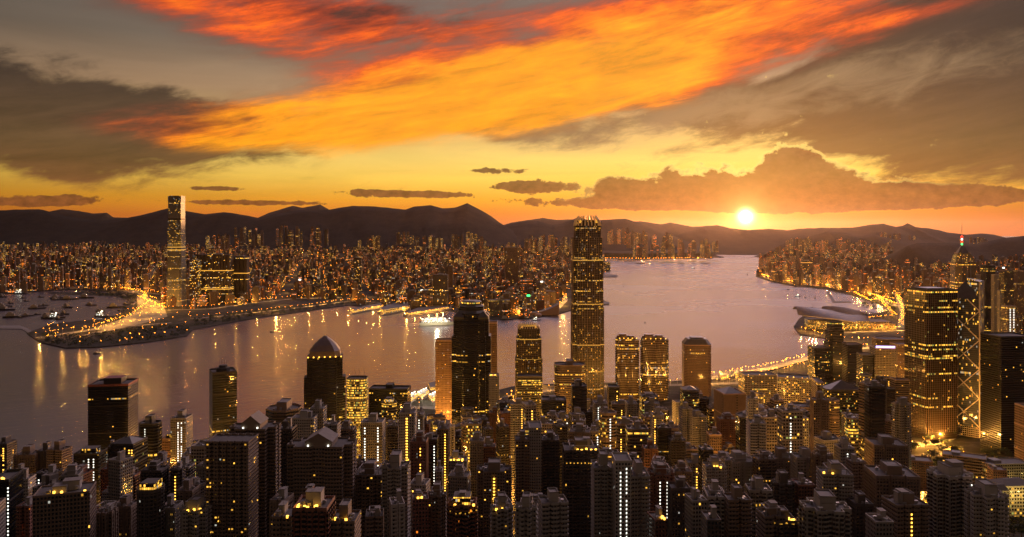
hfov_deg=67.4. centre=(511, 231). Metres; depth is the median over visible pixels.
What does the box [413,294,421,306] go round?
apartment block
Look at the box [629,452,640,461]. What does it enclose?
apartment tower
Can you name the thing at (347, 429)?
apartment tower
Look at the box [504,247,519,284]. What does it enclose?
office tower
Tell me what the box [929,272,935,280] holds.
apartment block
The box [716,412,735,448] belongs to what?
apartment tower
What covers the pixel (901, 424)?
apartment tower
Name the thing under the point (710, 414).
office tower
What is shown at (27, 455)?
apartment tower
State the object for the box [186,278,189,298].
apartment block
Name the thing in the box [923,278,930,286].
apartment block
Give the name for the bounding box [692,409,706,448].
apartment tower
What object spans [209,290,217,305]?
apartment block
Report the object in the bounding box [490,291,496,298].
apartment block
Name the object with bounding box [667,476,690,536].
apartment tower
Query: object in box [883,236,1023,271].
hills
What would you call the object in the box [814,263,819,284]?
apartment block
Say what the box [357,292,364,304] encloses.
apartment block
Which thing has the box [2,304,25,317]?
barge
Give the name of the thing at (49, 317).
boat
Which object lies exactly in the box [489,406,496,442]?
apartment tower
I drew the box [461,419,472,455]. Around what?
office tower
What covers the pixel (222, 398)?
office tower
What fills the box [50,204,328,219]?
hills
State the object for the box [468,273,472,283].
apartment block
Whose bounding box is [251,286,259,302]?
apartment block
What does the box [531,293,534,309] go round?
apartment block
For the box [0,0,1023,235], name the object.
sky
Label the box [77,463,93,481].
apartment tower
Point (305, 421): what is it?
apartment tower
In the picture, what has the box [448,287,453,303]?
apartment block
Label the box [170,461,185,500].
apartment tower
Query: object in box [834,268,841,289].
apartment block
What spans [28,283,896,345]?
greenery
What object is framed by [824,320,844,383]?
office tower
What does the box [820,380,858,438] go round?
office tower
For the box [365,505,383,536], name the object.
apartment tower
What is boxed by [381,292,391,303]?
apartment block
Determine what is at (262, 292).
apartment block
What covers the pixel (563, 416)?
apartment tower
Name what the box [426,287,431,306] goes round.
apartment block
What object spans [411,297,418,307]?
apartment block
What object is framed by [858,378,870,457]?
office tower
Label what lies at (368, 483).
apartment tower
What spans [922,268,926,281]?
apartment block
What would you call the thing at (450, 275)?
office tower
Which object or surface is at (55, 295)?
barge
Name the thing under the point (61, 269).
apartment block
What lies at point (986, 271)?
office tower
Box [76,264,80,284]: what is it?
apartment block
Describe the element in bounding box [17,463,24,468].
office tower
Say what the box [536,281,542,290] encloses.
apartment block
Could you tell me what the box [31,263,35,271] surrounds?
apartment block
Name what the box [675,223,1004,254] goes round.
hills
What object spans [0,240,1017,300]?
distant city blocks
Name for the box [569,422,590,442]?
apartment tower
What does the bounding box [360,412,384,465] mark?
apartment tower
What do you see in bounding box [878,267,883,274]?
apartment block
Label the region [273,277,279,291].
apartment block
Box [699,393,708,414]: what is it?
office tower
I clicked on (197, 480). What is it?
apartment tower
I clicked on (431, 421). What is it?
apartment tower
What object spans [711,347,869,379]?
road
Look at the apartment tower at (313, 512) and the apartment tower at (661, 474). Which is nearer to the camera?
the apartment tower at (313, 512)
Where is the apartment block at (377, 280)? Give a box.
[375,278,379,287]
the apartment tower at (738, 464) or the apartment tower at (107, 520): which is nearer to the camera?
the apartment tower at (107, 520)
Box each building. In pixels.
[427,414,435,419]
[603,261,610,270]
[911,455,932,490]
[943,450,985,483]
[981,458,1023,479]
[987,464,1006,478]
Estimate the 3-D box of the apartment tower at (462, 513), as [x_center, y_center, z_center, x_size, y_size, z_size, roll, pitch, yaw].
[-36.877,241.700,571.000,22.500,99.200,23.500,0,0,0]
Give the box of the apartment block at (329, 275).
[326,272,331,288]
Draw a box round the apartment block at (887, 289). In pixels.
[883,282,891,296]
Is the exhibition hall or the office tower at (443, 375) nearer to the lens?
the office tower at (443, 375)
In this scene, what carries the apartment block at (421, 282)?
on the ground at (177, 317)
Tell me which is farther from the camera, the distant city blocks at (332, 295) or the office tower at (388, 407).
the distant city blocks at (332, 295)
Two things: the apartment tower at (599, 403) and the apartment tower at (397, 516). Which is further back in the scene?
the apartment tower at (599, 403)
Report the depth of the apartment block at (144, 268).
5294.10 m
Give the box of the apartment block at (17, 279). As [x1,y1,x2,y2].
[16,269,19,289]
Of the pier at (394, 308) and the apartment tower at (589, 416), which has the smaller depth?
the apartment tower at (589, 416)
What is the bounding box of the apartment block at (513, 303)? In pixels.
[510,295,517,314]
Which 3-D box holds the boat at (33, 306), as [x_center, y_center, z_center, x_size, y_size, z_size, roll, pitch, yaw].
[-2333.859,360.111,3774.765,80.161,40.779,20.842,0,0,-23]
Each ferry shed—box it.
[411,391,418,402]
[417,387,428,399]
[428,391,434,402]
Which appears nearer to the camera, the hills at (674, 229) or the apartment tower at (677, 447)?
the apartment tower at (677, 447)
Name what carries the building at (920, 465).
on the ground at (968, 444)
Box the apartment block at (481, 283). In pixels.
[479,280,484,288]
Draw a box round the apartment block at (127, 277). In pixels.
[125,267,130,289]
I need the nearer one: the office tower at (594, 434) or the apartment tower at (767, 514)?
the apartment tower at (767, 514)
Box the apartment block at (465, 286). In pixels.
[462,284,468,292]
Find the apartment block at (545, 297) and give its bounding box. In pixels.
[541,293,549,308]
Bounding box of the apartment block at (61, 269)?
[59,265,63,288]
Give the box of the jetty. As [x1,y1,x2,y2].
[603,274,617,276]
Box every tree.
[921,440,929,447]
[924,451,935,458]
[935,444,947,454]
[980,448,991,453]
[1010,516,1019,523]
[1012,523,1023,536]
[1013,521,1023,530]
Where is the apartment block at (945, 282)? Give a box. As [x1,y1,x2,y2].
[942,277,947,287]
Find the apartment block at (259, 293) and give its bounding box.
[257,286,261,300]
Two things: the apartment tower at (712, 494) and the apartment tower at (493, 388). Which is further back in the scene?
the apartment tower at (493, 388)
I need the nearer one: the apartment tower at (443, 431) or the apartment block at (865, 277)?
the apartment tower at (443, 431)
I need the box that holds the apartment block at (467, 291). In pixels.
[465,287,472,299]
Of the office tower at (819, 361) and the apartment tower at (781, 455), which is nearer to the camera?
the apartment tower at (781, 455)
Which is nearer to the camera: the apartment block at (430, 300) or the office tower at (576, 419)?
the office tower at (576, 419)
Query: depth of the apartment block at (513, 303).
3471.69 m
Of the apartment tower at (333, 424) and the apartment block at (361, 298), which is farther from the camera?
the apartment block at (361, 298)
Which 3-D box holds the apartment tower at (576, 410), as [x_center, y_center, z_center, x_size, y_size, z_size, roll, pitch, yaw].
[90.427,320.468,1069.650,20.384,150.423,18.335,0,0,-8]
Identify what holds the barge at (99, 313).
on the water
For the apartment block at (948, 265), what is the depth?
5218.78 m
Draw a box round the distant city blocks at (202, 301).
[0,228,1023,333]
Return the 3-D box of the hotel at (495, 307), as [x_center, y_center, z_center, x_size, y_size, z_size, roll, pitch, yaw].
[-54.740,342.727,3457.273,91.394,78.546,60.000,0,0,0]
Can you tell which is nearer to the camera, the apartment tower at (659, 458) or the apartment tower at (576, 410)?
the apartment tower at (659, 458)
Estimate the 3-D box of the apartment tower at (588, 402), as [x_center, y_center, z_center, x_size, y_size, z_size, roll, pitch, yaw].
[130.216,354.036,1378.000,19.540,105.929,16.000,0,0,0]
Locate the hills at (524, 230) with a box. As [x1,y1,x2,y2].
[505,218,723,257]
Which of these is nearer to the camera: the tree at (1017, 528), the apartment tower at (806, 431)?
the tree at (1017, 528)
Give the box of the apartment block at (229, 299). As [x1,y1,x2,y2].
[225,293,233,304]
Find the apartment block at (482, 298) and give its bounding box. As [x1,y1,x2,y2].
[480,293,484,306]
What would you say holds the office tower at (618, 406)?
on the ground at (968, 444)
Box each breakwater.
[0,325,30,332]
[50,292,136,295]
[826,291,850,302]
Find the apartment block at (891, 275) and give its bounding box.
[888,271,893,292]
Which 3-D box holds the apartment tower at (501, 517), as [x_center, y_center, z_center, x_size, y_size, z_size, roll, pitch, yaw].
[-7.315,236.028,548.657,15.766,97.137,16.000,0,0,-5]
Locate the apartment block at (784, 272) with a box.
[783,262,786,282]
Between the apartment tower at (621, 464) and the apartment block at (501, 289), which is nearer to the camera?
the apartment tower at (621, 464)
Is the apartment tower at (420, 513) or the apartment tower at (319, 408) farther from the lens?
the apartment tower at (319, 408)
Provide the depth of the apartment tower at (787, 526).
520.55 m
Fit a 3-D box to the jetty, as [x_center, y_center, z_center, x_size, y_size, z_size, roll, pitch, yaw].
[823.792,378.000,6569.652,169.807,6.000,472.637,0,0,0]
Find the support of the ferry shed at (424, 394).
on the ground at (968, 444)
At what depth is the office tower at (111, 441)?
1001.62 m
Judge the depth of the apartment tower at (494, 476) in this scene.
726.24 m
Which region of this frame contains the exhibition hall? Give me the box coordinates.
[793,306,894,329]
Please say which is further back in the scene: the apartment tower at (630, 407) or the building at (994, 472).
the apartment tower at (630, 407)
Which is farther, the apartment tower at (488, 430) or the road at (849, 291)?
the road at (849, 291)
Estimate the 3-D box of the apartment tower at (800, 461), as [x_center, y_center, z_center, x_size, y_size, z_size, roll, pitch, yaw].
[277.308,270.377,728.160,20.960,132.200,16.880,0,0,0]
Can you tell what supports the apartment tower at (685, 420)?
on the ground at (968, 444)
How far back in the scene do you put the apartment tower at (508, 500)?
626.80 m
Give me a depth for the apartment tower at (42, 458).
960.78 m
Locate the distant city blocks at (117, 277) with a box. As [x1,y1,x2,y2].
[0,229,1019,305]
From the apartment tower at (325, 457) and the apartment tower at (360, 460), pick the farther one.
the apartment tower at (360, 460)
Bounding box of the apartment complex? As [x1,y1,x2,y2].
[198,253,233,302]
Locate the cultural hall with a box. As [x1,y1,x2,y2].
[516,303,558,315]
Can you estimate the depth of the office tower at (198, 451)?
860.00 m
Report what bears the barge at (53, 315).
on the water
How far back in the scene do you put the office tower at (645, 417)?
1061.58 m
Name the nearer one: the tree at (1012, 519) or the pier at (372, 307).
the tree at (1012, 519)
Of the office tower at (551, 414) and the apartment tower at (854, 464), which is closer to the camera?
the apartment tower at (854, 464)
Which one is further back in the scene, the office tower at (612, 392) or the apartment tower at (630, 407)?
the office tower at (612, 392)
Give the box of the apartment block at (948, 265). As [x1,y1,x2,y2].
[947,261,949,271]
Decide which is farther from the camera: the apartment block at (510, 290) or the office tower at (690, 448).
the apartment block at (510, 290)
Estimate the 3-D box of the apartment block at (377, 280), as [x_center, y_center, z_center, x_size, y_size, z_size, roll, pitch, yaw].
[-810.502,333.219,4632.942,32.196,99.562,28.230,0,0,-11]
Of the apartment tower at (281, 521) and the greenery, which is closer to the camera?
the apartment tower at (281, 521)
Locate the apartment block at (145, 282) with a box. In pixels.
[143,273,148,291]
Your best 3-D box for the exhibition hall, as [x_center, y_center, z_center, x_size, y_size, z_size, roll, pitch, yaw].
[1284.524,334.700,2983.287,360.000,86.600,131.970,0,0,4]
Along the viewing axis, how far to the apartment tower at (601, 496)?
590.55 m
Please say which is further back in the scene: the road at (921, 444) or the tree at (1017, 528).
the road at (921, 444)
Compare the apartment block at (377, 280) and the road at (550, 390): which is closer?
the road at (550, 390)
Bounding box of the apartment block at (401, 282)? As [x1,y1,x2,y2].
[399,279,406,287]
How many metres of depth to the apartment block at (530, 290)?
3953.01 m
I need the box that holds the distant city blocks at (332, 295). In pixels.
[0,240,1023,310]
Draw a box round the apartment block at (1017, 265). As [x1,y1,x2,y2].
[1015,261,1019,269]
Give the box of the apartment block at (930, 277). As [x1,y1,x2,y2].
[927,275,932,286]
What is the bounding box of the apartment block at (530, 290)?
[527,287,533,294]
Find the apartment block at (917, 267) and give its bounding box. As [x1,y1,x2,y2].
[915,264,919,273]
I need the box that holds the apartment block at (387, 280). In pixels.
[384,277,390,285]
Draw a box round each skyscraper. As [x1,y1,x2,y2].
[166,196,186,305]
[304,335,345,425]
[452,300,490,425]
[515,322,542,400]
[571,215,603,400]
[905,287,956,439]
[950,236,975,288]
[957,278,983,437]
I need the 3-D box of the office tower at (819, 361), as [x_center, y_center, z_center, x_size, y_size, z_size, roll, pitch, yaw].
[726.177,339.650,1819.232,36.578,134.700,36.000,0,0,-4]
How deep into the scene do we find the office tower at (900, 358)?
1800.00 m
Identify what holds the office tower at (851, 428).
on the ground at (968, 444)
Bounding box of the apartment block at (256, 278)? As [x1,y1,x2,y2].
[253,276,258,285]
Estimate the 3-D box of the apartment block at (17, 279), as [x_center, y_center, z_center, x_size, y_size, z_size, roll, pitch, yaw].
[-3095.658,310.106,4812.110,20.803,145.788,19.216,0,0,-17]
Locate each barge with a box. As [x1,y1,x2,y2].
[0,298,14,309]
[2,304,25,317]
[49,291,63,298]
[50,306,65,317]
[62,297,72,307]
[85,298,96,305]
[94,305,107,317]
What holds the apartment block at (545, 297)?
on the ground at (177, 317)
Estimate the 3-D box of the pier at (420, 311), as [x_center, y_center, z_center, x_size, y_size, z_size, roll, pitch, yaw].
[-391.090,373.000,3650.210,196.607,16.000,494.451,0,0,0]
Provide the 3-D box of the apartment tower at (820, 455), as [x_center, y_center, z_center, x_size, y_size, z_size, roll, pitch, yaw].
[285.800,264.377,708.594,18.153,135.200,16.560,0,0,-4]
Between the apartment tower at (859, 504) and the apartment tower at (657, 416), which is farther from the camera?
the apartment tower at (657, 416)
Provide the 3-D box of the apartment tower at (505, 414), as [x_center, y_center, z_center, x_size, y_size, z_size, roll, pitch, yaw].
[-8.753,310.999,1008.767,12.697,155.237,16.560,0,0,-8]
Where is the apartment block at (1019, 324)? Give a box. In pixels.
[1017,315,1021,333]
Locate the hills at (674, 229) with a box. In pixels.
[504,218,741,235]
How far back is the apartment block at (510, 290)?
4080.31 m
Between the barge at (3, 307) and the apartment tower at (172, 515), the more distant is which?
the barge at (3, 307)
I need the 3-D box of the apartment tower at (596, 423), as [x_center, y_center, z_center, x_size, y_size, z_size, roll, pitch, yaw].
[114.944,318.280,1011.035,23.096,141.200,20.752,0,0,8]
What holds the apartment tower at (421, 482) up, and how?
on the ground at (968, 444)
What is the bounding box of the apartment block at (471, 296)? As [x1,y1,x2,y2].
[469,294,474,299]
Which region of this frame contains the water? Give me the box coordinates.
[0,236,1017,462]
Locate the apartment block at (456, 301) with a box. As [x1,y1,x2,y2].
[454,295,459,306]
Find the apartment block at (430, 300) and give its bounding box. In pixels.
[427,294,432,306]
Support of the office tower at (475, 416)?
on the ground at (968, 444)
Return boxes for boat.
[13,290,26,293]
[28,304,45,308]
[41,308,54,318]
[60,295,78,299]
[79,294,93,297]
[106,299,123,307]
[500,316,513,319]
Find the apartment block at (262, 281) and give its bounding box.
[260,278,264,285]
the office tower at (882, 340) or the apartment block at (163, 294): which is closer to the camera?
the office tower at (882, 340)
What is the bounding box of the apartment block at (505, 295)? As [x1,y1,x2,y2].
[502,292,509,298]
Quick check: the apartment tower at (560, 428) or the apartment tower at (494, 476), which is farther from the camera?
the apartment tower at (560, 428)
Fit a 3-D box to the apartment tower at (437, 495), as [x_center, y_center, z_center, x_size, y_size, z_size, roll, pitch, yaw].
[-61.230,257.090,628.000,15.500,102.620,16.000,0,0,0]
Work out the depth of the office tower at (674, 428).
1066.90 m
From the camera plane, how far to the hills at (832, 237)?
10786.41 m
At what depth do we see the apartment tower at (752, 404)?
882.73 m
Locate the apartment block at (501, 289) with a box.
[498,285,504,295]
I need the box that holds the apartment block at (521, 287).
[519,284,524,294]
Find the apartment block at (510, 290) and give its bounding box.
[506,288,514,296]
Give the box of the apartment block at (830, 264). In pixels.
[827,261,832,267]
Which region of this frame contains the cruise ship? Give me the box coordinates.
[419,314,452,325]
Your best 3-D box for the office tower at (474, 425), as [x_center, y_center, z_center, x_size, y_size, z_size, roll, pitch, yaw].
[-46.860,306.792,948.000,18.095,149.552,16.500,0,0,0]
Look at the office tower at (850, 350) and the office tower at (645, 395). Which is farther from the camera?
the office tower at (850, 350)
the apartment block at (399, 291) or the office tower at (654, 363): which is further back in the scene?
the apartment block at (399, 291)
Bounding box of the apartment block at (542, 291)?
[539,288,545,297]
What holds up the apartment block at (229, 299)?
on the ground at (177, 317)
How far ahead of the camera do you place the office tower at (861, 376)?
1377.96 m
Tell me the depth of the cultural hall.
3454.55 m
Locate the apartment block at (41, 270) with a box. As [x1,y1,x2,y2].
[38,266,43,276]
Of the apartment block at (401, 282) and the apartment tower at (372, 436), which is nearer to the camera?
the apartment tower at (372, 436)
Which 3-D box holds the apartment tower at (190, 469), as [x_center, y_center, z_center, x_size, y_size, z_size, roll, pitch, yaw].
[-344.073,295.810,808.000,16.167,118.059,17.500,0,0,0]
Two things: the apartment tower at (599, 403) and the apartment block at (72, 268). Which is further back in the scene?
the apartment block at (72, 268)
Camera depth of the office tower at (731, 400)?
1123.11 m
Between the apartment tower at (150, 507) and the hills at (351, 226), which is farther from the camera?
the hills at (351, 226)
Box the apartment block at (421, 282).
[419,280,424,286]
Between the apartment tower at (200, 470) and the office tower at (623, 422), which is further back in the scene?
the office tower at (623, 422)
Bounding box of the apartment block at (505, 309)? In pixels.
[502,302,508,317]
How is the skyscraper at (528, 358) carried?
on the ground at (968, 444)
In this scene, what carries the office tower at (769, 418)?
on the ground at (968, 444)
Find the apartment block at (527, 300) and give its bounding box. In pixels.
[524,294,530,313]
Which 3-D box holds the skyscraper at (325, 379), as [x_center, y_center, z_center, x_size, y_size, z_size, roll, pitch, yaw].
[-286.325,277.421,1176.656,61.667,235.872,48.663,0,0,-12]
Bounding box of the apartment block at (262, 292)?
[260,286,263,299]
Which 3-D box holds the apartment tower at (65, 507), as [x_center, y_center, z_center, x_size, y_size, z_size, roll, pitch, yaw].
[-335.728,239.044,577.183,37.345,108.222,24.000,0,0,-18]
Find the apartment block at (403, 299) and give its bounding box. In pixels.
[399,294,406,303]
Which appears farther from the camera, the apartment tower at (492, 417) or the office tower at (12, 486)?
the apartment tower at (492, 417)
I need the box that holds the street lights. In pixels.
[49,250,1021,502]
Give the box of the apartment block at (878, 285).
[874,275,882,296]
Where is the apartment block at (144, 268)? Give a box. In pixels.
[142,264,146,285]
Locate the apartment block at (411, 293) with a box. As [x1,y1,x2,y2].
[408,289,414,304]
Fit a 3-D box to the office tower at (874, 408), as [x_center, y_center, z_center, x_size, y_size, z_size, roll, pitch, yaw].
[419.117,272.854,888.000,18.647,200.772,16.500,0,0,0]
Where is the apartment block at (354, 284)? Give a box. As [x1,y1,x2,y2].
[351,281,357,295]
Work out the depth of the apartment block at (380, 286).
4234.14 m
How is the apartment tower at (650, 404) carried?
on the ground at (968, 444)
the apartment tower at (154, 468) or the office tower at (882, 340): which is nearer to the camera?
the apartment tower at (154, 468)
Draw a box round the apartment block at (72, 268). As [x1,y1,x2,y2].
[70,265,74,272]
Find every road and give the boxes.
[15,286,189,299]
[35,288,150,337]
[86,322,170,334]
[102,296,166,330]
[173,297,348,309]
[192,284,567,318]
[412,382,737,408]
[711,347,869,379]
[762,276,897,305]
[844,330,904,332]
[850,291,904,328]
[912,452,941,456]
[916,435,961,447]
[920,491,926,499]
[930,439,949,449]
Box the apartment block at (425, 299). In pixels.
[422,294,426,305]
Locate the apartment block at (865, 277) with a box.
[862,271,867,284]
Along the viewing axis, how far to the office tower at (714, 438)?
980.00 m
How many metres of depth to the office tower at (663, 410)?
1241.03 m
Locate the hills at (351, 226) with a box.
[0,203,516,252]
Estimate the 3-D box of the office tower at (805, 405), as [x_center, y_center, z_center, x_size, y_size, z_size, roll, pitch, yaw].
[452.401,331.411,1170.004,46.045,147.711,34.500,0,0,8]
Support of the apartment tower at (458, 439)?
on the ground at (968, 444)
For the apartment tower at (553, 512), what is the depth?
522.56 m
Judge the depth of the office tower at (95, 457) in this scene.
901.98 m
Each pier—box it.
[349,303,383,314]
[378,302,410,315]
[403,305,451,316]
[428,382,434,392]
[718,370,728,379]
[733,368,742,378]
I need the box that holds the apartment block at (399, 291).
[396,288,403,302]
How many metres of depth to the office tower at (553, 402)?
1150.00 m
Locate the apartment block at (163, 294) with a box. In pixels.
[160,285,166,302]
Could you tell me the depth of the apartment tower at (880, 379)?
1183.70 m
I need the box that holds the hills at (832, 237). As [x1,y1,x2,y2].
[755,231,914,256]
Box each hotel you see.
[489,298,509,315]
[520,279,532,287]
[546,290,555,302]
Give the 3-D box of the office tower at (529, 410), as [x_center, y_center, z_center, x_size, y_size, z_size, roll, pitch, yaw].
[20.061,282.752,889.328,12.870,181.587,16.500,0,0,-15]
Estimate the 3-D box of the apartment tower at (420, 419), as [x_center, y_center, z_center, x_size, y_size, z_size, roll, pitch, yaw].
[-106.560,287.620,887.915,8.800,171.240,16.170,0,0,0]
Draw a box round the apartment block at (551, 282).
[548,279,554,285]
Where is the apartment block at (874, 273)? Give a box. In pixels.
[872,271,876,283]
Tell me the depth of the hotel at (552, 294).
4039.29 m
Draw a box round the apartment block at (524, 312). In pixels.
[518,307,530,317]
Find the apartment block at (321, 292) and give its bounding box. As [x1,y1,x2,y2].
[317,287,325,298]
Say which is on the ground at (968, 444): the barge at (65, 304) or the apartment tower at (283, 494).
the apartment tower at (283, 494)
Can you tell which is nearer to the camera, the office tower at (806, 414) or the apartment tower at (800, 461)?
the apartment tower at (800, 461)
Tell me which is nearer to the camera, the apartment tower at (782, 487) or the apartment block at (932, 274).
the apartment tower at (782, 487)
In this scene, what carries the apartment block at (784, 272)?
on the ground at (968, 444)
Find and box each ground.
[0,246,714,347]
[193,271,1023,536]
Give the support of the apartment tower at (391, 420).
on the ground at (968, 444)
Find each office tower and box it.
[0,468,23,536]
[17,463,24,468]
[36,464,61,484]
[73,445,107,507]
[88,375,137,446]
[108,439,114,458]
[110,436,147,470]
[139,414,161,463]
[162,432,169,456]
[191,439,207,475]
[209,360,236,437]
[266,398,301,423]
[346,369,367,458]
[353,257,361,290]
[369,382,410,422]
[381,397,396,424]
[426,432,438,490]
[432,413,445,430]
[433,274,447,305]
[433,420,440,432]
[435,338,451,422]
[448,265,452,288]
[455,422,461,432]
[461,412,471,421]
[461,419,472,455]
[466,419,480,470]
[472,414,482,419]
[489,321,496,372]
[497,397,507,423]
[500,397,512,410]
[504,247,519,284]
[517,373,541,419]
[522,400,535,427]
[523,422,527,434]
[536,416,553,434]
[541,395,565,419]
[547,410,558,422]
[554,359,584,413]
[571,378,586,427]
[572,413,584,426]
[590,425,598,446]
[599,406,616,448]
[599,447,618,458]
[607,384,618,408]
[611,399,624,419]
[615,333,638,400]
[617,416,632,451]
[625,420,647,460]
[630,416,642,424]
[639,391,657,417]
[640,333,668,399]
[641,412,649,436]
[655,423,670,467]
[660,406,667,422]
[664,421,678,436]
[680,385,698,408]
[682,336,710,396]
[686,442,697,458]
[698,444,713,493]
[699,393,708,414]
[706,402,713,430]
[706,426,721,453]
[714,386,745,425]
[714,451,729,460]
[735,395,767,452]
[738,371,776,405]
[755,392,764,404]
[759,409,776,451]
[770,394,783,407]
[777,373,809,406]
[777,402,803,452]
[791,399,809,412]
[801,260,812,274]
[801,408,809,432]
[808,345,829,389]
[809,433,838,448]
[811,377,823,396]
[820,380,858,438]
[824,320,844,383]
[827,397,839,437]
[842,342,861,383]
[844,414,858,456]
[856,352,873,385]
[858,373,871,386]
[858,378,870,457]
[861,432,863,459]
[864,380,884,438]
[870,345,895,378]
[872,336,904,345]
[883,376,889,385]
[887,386,894,419]
[889,342,904,377]
[890,377,909,402]
[980,265,994,331]
[980,332,1023,453]
[999,270,1013,304]
[1001,305,1016,332]
[1014,270,1023,333]
[1014,403,1023,460]
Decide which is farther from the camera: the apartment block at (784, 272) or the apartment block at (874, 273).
the apartment block at (784, 272)
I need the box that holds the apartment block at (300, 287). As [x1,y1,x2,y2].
[295,279,302,295]
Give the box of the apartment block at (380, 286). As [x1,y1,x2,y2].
[378,281,382,299]
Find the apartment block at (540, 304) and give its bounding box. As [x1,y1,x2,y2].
[536,298,543,310]
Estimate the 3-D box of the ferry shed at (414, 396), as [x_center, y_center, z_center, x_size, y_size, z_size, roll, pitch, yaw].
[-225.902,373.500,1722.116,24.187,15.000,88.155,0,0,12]
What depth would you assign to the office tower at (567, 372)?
1500.00 m
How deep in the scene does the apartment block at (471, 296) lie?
3490.71 m
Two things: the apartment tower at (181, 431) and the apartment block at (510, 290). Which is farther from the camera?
the apartment block at (510, 290)
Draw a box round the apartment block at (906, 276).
[904,270,909,293]
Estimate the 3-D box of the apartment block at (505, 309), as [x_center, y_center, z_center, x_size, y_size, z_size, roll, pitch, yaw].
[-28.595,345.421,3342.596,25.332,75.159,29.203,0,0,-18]
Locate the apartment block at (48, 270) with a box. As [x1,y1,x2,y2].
[46,266,50,274]
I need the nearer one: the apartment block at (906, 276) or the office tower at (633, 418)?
the office tower at (633, 418)
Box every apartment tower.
[0,435,16,473]
[0,498,5,536]
[13,444,37,482]
[16,496,31,536]
[24,468,35,500]
[32,472,52,495]
[32,476,95,536]
[36,441,51,470]
[37,472,61,489]
[46,439,72,473]
[60,462,82,480]
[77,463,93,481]
[96,501,118,536]
[101,458,109,505]
[101,486,107,505]
[108,449,132,502]
[114,493,136,536]
[133,466,140,499]
[137,478,164,536]
[140,459,168,502]
[155,450,170,472]
[165,493,183,536]
[170,409,192,467]
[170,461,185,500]
[176,477,199,504]
[179,495,211,536]
[181,447,190,461]
[181,455,194,477]
[190,259,200,303]
[193,476,205,501]
[196,455,205,479]
[205,433,258,536]
[229,410,280,536]
[234,255,249,301]
[269,486,293,536]
[271,501,293,536]
[280,417,296,486]
[287,426,356,508]
[292,409,317,438]
[292,487,335,536]
[298,483,314,499]
[310,399,326,429]
[323,414,340,436]
[331,499,360,536]
[340,419,355,438]
[356,454,364,470]
[356,459,381,536]
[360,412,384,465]
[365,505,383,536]
[381,450,410,536]
[385,419,392,460]
[387,420,398,460]
[389,488,404,536]
[399,402,416,460]
[410,430,428,481]
[410,472,429,536]
[412,489,428,536]
[417,406,423,435]
[424,416,429,433]
[428,419,432,431]
[428,481,446,536]
[434,460,443,490]
[437,421,449,531]
[445,419,454,455]
[447,490,477,536]
[448,462,470,498]
[449,450,467,473]
[455,429,460,455]
[461,407,473,415]
[470,431,484,496]
[477,415,487,435]
[477,458,511,536]
[482,422,493,442]
[484,436,495,462]
[488,515,490,536]
[489,373,498,409]
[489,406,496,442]
[490,491,512,536]
[493,495,512,503]
[496,418,508,464]
[500,408,510,464]
[510,397,526,505]
[515,428,529,536]
[515,492,537,536]
[528,421,541,498]
[533,493,542,534]
[538,487,568,536]
[542,429,559,495]
[553,419,567,493]
[556,410,568,439]
[562,436,598,536]
[569,407,584,429]
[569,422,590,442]
[587,398,589,409]
[587,406,591,427]
[590,419,598,427]
[591,450,612,536]
[592,395,607,422]
[611,452,631,536]
[625,395,636,417]
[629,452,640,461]
[632,458,649,536]
[642,437,657,469]
[644,396,659,413]
[647,460,674,517]
[647,505,666,536]
[650,406,663,443]
[650,456,665,467]
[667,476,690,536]
[668,432,685,467]
[671,460,691,487]
[672,400,679,424]
[678,402,692,444]
[685,453,697,488]
[685,487,707,536]
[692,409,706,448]
[701,504,720,536]
[702,455,726,494]
[703,479,726,536]
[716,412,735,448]
[721,450,752,491]
[722,442,735,454]
[722,484,751,536]
[744,475,772,536]
[746,390,758,455]
[748,414,766,455]
[752,448,775,486]
[756,500,785,536]
[769,446,790,479]
[770,470,794,516]
[773,506,797,536]
[790,446,810,479]
[792,472,814,518]
[797,508,798,536]
[799,489,851,536]
[801,409,808,447]
[810,391,828,451]
[810,444,833,488]
[814,430,839,455]
[816,459,853,502]
[834,436,854,466]
[841,409,854,435]
[845,453,866,496]
[847,491,873,536]
[863,460,919,512]
[864,434,908,467]
[865,508,893,536]
[873,375,886,417]
[881,488,929,536]
[885,414,891,435]
[891,397,911,469]
[926,459,973,536]
[964,478,1008,536]
[991,274,998,331]
[997,290,1001,331]
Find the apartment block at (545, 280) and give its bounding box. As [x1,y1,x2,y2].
[542,278,548,286]
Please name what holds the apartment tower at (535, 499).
on the ground at (968, 444)
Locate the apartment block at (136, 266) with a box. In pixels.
[134,262,137,273]
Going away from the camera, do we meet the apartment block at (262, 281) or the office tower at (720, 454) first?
the office tower at (720, 454)
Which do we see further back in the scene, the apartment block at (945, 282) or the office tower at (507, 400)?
the apartment block at (945, 282)
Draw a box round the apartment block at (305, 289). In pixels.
[304,283,311,296]
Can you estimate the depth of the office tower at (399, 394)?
1293.43 m

